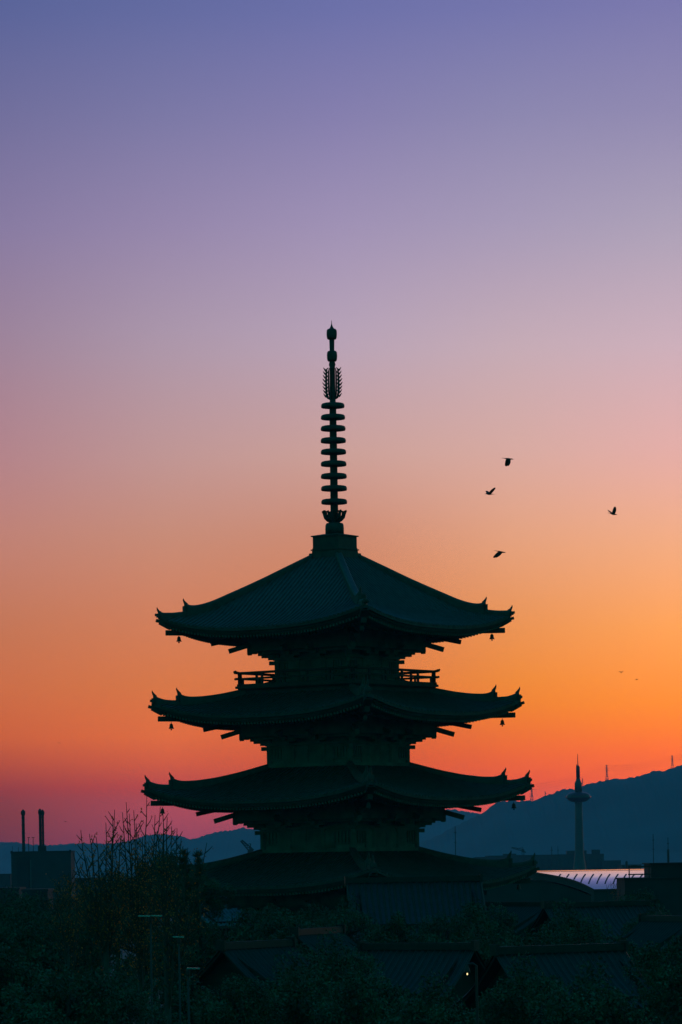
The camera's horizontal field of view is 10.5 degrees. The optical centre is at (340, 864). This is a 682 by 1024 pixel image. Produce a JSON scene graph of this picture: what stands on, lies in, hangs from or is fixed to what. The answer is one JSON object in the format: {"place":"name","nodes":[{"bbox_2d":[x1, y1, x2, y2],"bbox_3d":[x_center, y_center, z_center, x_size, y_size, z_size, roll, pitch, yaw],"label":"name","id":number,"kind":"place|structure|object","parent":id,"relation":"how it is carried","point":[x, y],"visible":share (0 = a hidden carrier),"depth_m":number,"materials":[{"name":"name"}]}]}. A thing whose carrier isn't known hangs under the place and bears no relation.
{"place":"outdoors","nodes":[
{"label":"outdoors","id":0,"kind":"place"},
{"bbox_2d":[110,896,226,1023],"bbox_3d":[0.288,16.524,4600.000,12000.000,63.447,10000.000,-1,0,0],"label":"ground","id":1,"kind":"structure","parent":0,"point":[123,954],"depth_m":1995.33,"materials":[{"name":"black"}]},
{"bbox_2d":[0,874,11,886],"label":"office building","id":2,"kind":"structure","parent":1,"relation":"on","point":[5,879],"depth_m":1500.00,"materials":[{"name":"concrete"}]},
{"bbox_2d":[0,887,25,906],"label":"office building","id":3,"kind":"structure","parent":1,"relation":"on","point":[18,890],"depth_m":700.00,"materials":[{"name":"concrete"}]},
{"bbox_2d":[21,888,53,910],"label":"office building","id":4,"kind":"structure","parent":1,"relation":"on","point":[45,891],"depth_m":610.00,"materials":[{"name":"concrete"}]},
{"bbox_2d":[10,809,74,908],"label":"chimney building","id":5,"kind":"structure","parent":1,"relation":"on","point":[33,869],"depth_m":950.00,"materials":[{"name":"grey concrete"}]},
{"bbox_2d":[50,888,128,980],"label":"evergreen tree","id":6,"kind":"object","parent":1,"relation":"on","point":[82,942],"visible":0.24,"depth_m":159.06,"materials":[{"name":"green plant"}]},
{"bbox_2d":[75,877,103,969],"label":"office building","id":7,"kind":"structure","parent":1,"relation":"on","point":[76,883],"depth_m":1200.00,"materials":[{"name":"concrete"}]},
{"bbox_2d":[72,868,130,1009],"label":"evergreen tree","id":8,"kind":"object","parent":1,"relation":"on","point":[118,961],"visible":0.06,"depth_m":171.57,"materials":[{"name":"green plant"}]},
{"bbox_2d":[70,810,155,994],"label":"bare tree","id":9,"kind":"object","parent":1,"relation":"on","point":[103,936],"visible":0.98,"depth_m":127.92,"materials":[{"name":"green plant"}]},
{"bbox_2d":[83,897,177,992],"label":"evergreen tree","id":10,"kind":"object","parent":1,"relation":"on","point":[96,964],"visible":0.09,"depth_m":157.86,"materials":[{"name":"green plant"}]},
{"bbox_2d":[112,871,163,933],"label":"evergreen tree","id":11,"kind":"object","parent":1,"relation":"on","point":[155,882],"visible":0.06,"depth_m":169.69,"materials":[{"name":"green plant"}]},
{"bbox_2d":[101,796,179,1023],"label":"bare tree","id":12,"kind":"object","parent":1,"relation":"on","point":[141,962],"visible":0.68,"depth_m":130.85,"materials":[{"name":"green plant"}]},
{"bbox_2d":[138,915,161,1021],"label":"street light","id":13,"kind":"object","parent":1,"relation":"on","point":[150,918],"visible":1,"depth_m":120.97,"materials":[{"name":"grey metal"}]},
{"bbox_2d":[134,848,203,1004],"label":"evergreen tree","id":14,"kind":"object","parent":1,"relation":"on","point":[156,865],"visible":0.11,"depth_m":174.13,"materials":[{"name":"green plant"}]},
{"bbox_2d":[132,810,213,1023],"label":"bare tree","id":15,"kind":"object","parent":1,"relation":"on","point":[169,980],"visible":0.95,"depth_m":125.77,"materials":[{"name":"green plant"}]},
{"bbox_2d":[173,936,183,1023],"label":"street light","id":16,"kind":"object","parent":1,"relation":"on","point":[178,940],"visible":1,"depth_m":115.97,"materials":[{"name":"grey metal"}]},
{"bbox_2d":[145,969,215,1023],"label":"evergreen tree","id":17,"kind":"object","parent":1,"relation":"on","point":[195,991],"visible":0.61,"depth_m":139.59,"materials":[{"name":"green plant"}]},
{"bbox_2d":[177,848,192,967],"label":"pine tree","id":18,"kind":"object","parent":1,"relation":"on","point":[182,859],"visible":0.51,"depth_m":149.94,"materials":[{"name":"green plant"}]},
{"bbox_2d":[147,918,234,983],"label":"evergreen tree","id":19,"kind":"object","parent":1,"relation":"on","point":[210,944],"visible":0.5,"depth_m":149.46,"materials":[{"name":"green plant"}]},
{"bbox_2d":[186,967,199,1023],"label":"street light","id":20,"kind":"object","parent":1,"relation":"on","point":[188,974],"visible":1,"depth_m":103.97,"materials":[{"name":"grey metal"}]},
{"bbox_2d":[189,849,207,967],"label":"pine tree","id":21,"kind":"object","parent":1,"relation":"on","point":[196,880],"visible":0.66,"depth_m":149.95,"materials":[{"name":"green plant"}]},
{"bbox_2d":[163,864,236,965],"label":"evergreen tree","id":22,"kind":"object","parent":1,"relation":"on","point":[215,903],"visible":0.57,"depth_m":167.90,"materials":[{"name":"green plant"}]},
{"bbox_2d":[193,973,285,1023],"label":"evergreen tree","id":23,"kind":"object","parent":1,"relation":"on","point":[249,997],"visible":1,"depth_m":111.59,"materials":[{"name":"green plant"}]},
{"bbox_2d":[159,937,333,1023],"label":"tiled house","id":24,"kind":"structure","parent":1,"relation":"on","point":[252,959],"depth_m":148.59,"materials":[{"name":"tile"}]},
{"bbox_2d":[240,840,253,852],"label":"crane","id":25,"kind":"object","parent":1,"relation":"on","point":[250,849],"visible":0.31,"depth_m":1299.87,"materials":[{"name":"grey metal"}]},
{"bbox_2d":[226,903,311,941],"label":"evergreen tree","id":26,"kind":"object","parent":1,"relation":"on","point":[246,931],"visible":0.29,"depth_m":189.71,"materials":[{"name":"green plant"}]},
{"bbox_2d":[232,948,375,1023],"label":"evergreen tree","id":27,"kind":"object","parent":1,"relation":"on","point":[300,1001],"visible":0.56,"depth_m":117.35,"materials":[{"name":"green plant"}]},
{"bbox_2d":[293,903,333,928],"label":"evergreen tree","id":28,"kind":"object","parent":1,"relation":"on","point":[304,913],"visible":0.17,"depth_m":200.06,"materials":[{"name":"green plant"}]},
{"bbox_2d":[141,320,539,976],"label":"pagoda","id":29,"kind":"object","parent":1,"relation":"on","point":[317,782],"visible":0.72,"depth_m":236.87,"materials":[{"name":"wood"}]},
{"bbox_2d":[280,928,402,1023],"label":"evergreen tree","id":30,"kind":"object","parent":1,"relation":"on","point":[322,965],"visible":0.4,"depth_m":139.59,"materials":[{"name":"green plant"}]},
{"bbox_2d":[307,892,380,943],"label":"evergreen tree","id":31,"kind":"object","parent":1,"relation":"on","point":[350,920],"visible":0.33,"depth_m":184.58,"materials":[{"name":"green plant"}]},
{"bbox_2d":[309,966,410,1023],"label":"evergreen tree","id":32,"kind":"object","parent":1,"relation":"on","point":[373,1003],"visible":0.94,"depth_m":111.28,"materials":[{"name":"green plant"}]},
{"bbox_2d":[367,911,418,942],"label":"evergreen tree","id":33,"kind":"object","parent":1,"relation":"on","point":[397,924],"visible":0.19,"depth_m":179.27,"materials":[{"name":"green plant"}]},
{"bbox_2d":[354,940,485,1023],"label":"tiled house","id":34,"kind":"structure","parent":1,"relation":"on","point":[407,965],"depth_m":149.00,"materials":[{"name":"tile"}]},
{"bbox_2d":[375,970,487,1023],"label":"evergreen tree","id":35,"kind":"object","parent":1,"relation":"on","point":[436,1014],"visible":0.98,"depth_m":105.64,"materials":[{"name":"green plant"}]},
{"bbox_2d":[405,911,480,944],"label":"evergreen tree","id":36,"kind":"object","parent":1,"relation":"on","point":[434,933],"visible":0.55,"depth_m":177.64,"materials":[{"name":"green plant"}]},
{"bbox_2d":[441,919,496,965],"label":"evergreen tree","id":37,"kind":"object","parent":1,"relation":"on","point":[485,956],"visible":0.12,"depth_m":159.84,"materials":[{"name":"green plant"}]},
{"bbox_2d":[464,962,478,1023],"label":"street lamp","id":38,"kind":"object","parent":1,"relation":"on","point":[467,970],"visible":1,"depth_m":99.97,"materials":[{"name":"grey metal"}]},
{"bbox_2d":[473,857,489,859],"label":"office building","id":39,"kind":"structure","parent":1,"relation":"on","point":[488,858],"depth_m":2240.00,"materials":[{"name":"grey concrete"}]},
{"bbox_2d":[448,897,519,953],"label":"evergreen tree","id":40,"kind":"object","parent":1,"relation":"on","point":[500,925],"visible":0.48,"depth_m":189.38,"materials":[{"name":"green plant"}]},
{"bbox_2d":[473,952,598,1023],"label":"evergreen tree","id":41,"kind":"object","parent":1,"relation":"on","point":[496,1006],"visible":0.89,"depth_m":117.38,"materials":[{"name":"green plant"}]},
{"bbox_2d":[485,850,603,870],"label":"office building","id":42,"kind":"structure","parent":1,"relation":"on","point":[594,859],"depth_m":2260.00,"materials":[{"name":"grey concrete"}]},
{"bbox_2d":[539,859,543,866],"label":"window","id":43,"kind":"structure","parent":42,"relation":"in","point":[541,861],"depth_m":2259.96,"materials":[{"name":"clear glass"}]},
{"bbox_2d":[547,859,552,866],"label":"window","id":44,"kind":"structure","parent":42,"relation":"in","point":[550,864],"depth_m":2259.96,"materials":[{"name":"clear glass"}]},
{"bbox_2d":[556,859,560,866],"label":"window","id":45,"kind":"structure","parent":42,"relation":"in","point":[558,861],"depth_m":2259.96,"materials":[{"name":"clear glass"}]},
{"bbox_2d":[564,858,568,866],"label":"window","id":46,"kind":"structure","parent":42,"relation":"in","point":[566,861],"depth_m":2259.96,"materials":[{"name":"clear glass"}]},
{"bbox_2d":[589,858,593,865],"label":"window","id":47,"kind":"structure","parent":42,"relation":"in","point":[591,860],"depth_m":2259.96,"materials":[{"name":"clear glass"}]},
{"bbox_2d":[597,858,601,865],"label":"window","id":48,"kind":"structure","parent":42,"relation":"in","point":[599,860],"depth_m":2259.96,"materials":[{"name":"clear glass"}]},
{"bbox_2d":[516,897,613,945],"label":"evergreen tree","id":49,"kind":"object","parent":1,"relation":"on","point":[573,923],"visible":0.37,"depth_m":189.56,"materials":[{"name":"green plant"}]},
{"bbox_2d":[566,754,590,869],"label":"observation tower","id":50,"kind":"structure","parent":1,"relation":"on","point":[578,796],"depth_m":2097.91,"materials":[{"name":"paint"}]},
{"bbox_2d":[525,869,643,901],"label":"vaulted hall","id":51,"kind":"structure","parent":1,"relation":"on","point":[593,883],"depth_m":491.31,"materials":[{"name":"silver metal"}]},
{"bbox_2d":[525,956,663,1023],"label":"evergreen tree","id":52,"kind":"object","parent":1,"relation":"on","point":[572,1011],"visible":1,"depth_m":111.42,"materials":[{"name":"green plant"}]},
{"bbox_2d":[602,860,620,869],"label":"office building","id":53,"kind":"structure","parent":1,"relation":"on","point":[609,864],"depth_m":2240.00,"materials":[{"name":"grey concrete"}]},
{"bbox_2d":[604,883,620,900],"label":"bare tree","id":54,"kind":"object","parent":1,"relation":"on","point":[613,899],"visible":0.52,"depth_m":300.67,"materials":[{"name":"plant"}]},
{"bbox_2d":[604,933,653,982],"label":"evergreen tree","id":55,"kind":"object","parent":1,"relation":"on","point":[616,939],"visible":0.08,"depth_m":150.18,"materials":[{"name":"green plant"}]},
{"bbox_2d":[618,864,641,868],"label":"office building","id":56,"kind":"structure","parent":1,"relation":"on","point":[621,867],"depth_m":2000.00,"materials":[{"name":"grey concrete"}]},
{"bbox_2d":[611,887,671,915],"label":"evergreen tree","id":57,"kind":"object","parent":1,"relation":"on","point":[640,895],"visible":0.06,"depth_m":229.63,"materials":[{"name":"green plant"}]},
{"bbox_2d":[620,900,665,934],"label":"evergreen tree","id":58,"kind":"object","parent":1,"relation":"on","point":[630,925],"visible":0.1,"depth_m":199.82,"materials":[{"name":"green plant"}]},
{"bbox_2d":[622,935,681,1023],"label":"evergreen tree","id":59,"kind":"object","parent":1,"relation":"on","point":[662,978],"visible":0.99,"depth_m":134.47,"materials":[{"name":"green plant"}]},
{"bbox_2d":[171,902,253,946],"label":"sheet roofed house","id":60,"kind":"structure","parent":0,"point":[227,912],"depth_m":247.95,"materials":[{"name":"metal"}]},
{"bbox_2d":[0,809,479,888],"bbox_3d":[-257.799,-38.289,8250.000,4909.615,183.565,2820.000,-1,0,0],"label":"mountain range","id":61,"kind":"structure","parent":0,"point":[225,844],"depth_m":8154.75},
{"bbox_2d":[290,924,358,981],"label":"tiled house","id":62,"kind":"structure","parent":0,"point":[308,936],"depth_m":169.31,"materials":[{"name":"ceramic"}]},
{"bbox_2d":[0,0,681,844],"label":"sky","id":63,"kind":"structure","parent":0,"point":[481,200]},
{"bbox_2d":[344,874,485,942],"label":"temple hall","id":64,"kind":"structure","parent":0,"point":[412,899],"depth_m":195.15,"materials":[{"name":"ceramic"}]},
{"bbox_2d":[486,488,494,494],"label":"crow","id":65,"kind":"object","parent":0,"point":[490,492],"visible":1,"depth_m":164.95,"materials":[{"name":"black"}]},
{"bbox_2d":[493,550,504,557],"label":"crow","id":66,"kind":"object","parent":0,"point":[498,554],"visible":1,"depth_m":164.94,"materials":[{"name":"black"}]},
{"bbox_2d":[504,458,513,465],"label":"crow","id":67,"kind":"object","parent":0,"point":[507,461],"visible":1,"depth_m":164.95,"materials":[{"name":"black"}]},
{"bbox_2d":[485,900,553,943],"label":"tiled house","id":68,"kind":"structure","parent":0,"point":[527,913],"depth_m":225.49,"materials":[{"name":"ceramic"}]},
{"bbox_2d":[484,879,590,901],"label":"arched roof house","id":69,"kind":"structure","parent":0,"point":[536,891],"depth_m":440.25,"materials":[{"name":"grey concrete"}]},
{"bbox_2d":[419,765,681,868],"bbox_3d":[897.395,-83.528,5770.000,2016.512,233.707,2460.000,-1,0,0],"label":"mountain ridge","id":70,"kind":"structure","parent":0,"point":[629,820],"depth_m":5582.16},
{"bbox_2d":[451,940,664,1023],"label":"tiled house","id":71,"kind":"structure","parent":0,"point":[562,961],"depth_m":139.49,"materials":[{"name":"tile"}]},
{"bbox_2d":[523,898,660,943],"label":"tiled house","id":72,"kind":"structure","parent":0,"point":[616,915],"depth_m":204.44,"materials":[{"name":"ceramic"}]},
{"bbox_2d":[608,507,616,514],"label":"crow","id":73,"kind":"object","parent":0,"point":[613,512],"visible":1,"depth_m":164.98,"materials":[{"name":"black"}]},
{"bbox_2d":[615,862,681,915],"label":"flat roofed house","id":74,"kind":"structure","parent":0,"point":[663,881],"depth_m":330.00,"materials":[{"name":"concrete"}]},
{"bbox_2d":[667,843,668,862],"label":"radio mast","id":75,"kind":"object","parent":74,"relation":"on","point":[667,855],"visible":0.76,"depth_m":899.80,"materials":[{"name":"grey metal"}]},
{"bbox_2d":[621,913,681,1023],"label":"tiled house","id":76,"kind":"structure","parent":0,"point":[660,929],"depth_m":179.51,"materials":[{"name":"ceramic"}]}
]}

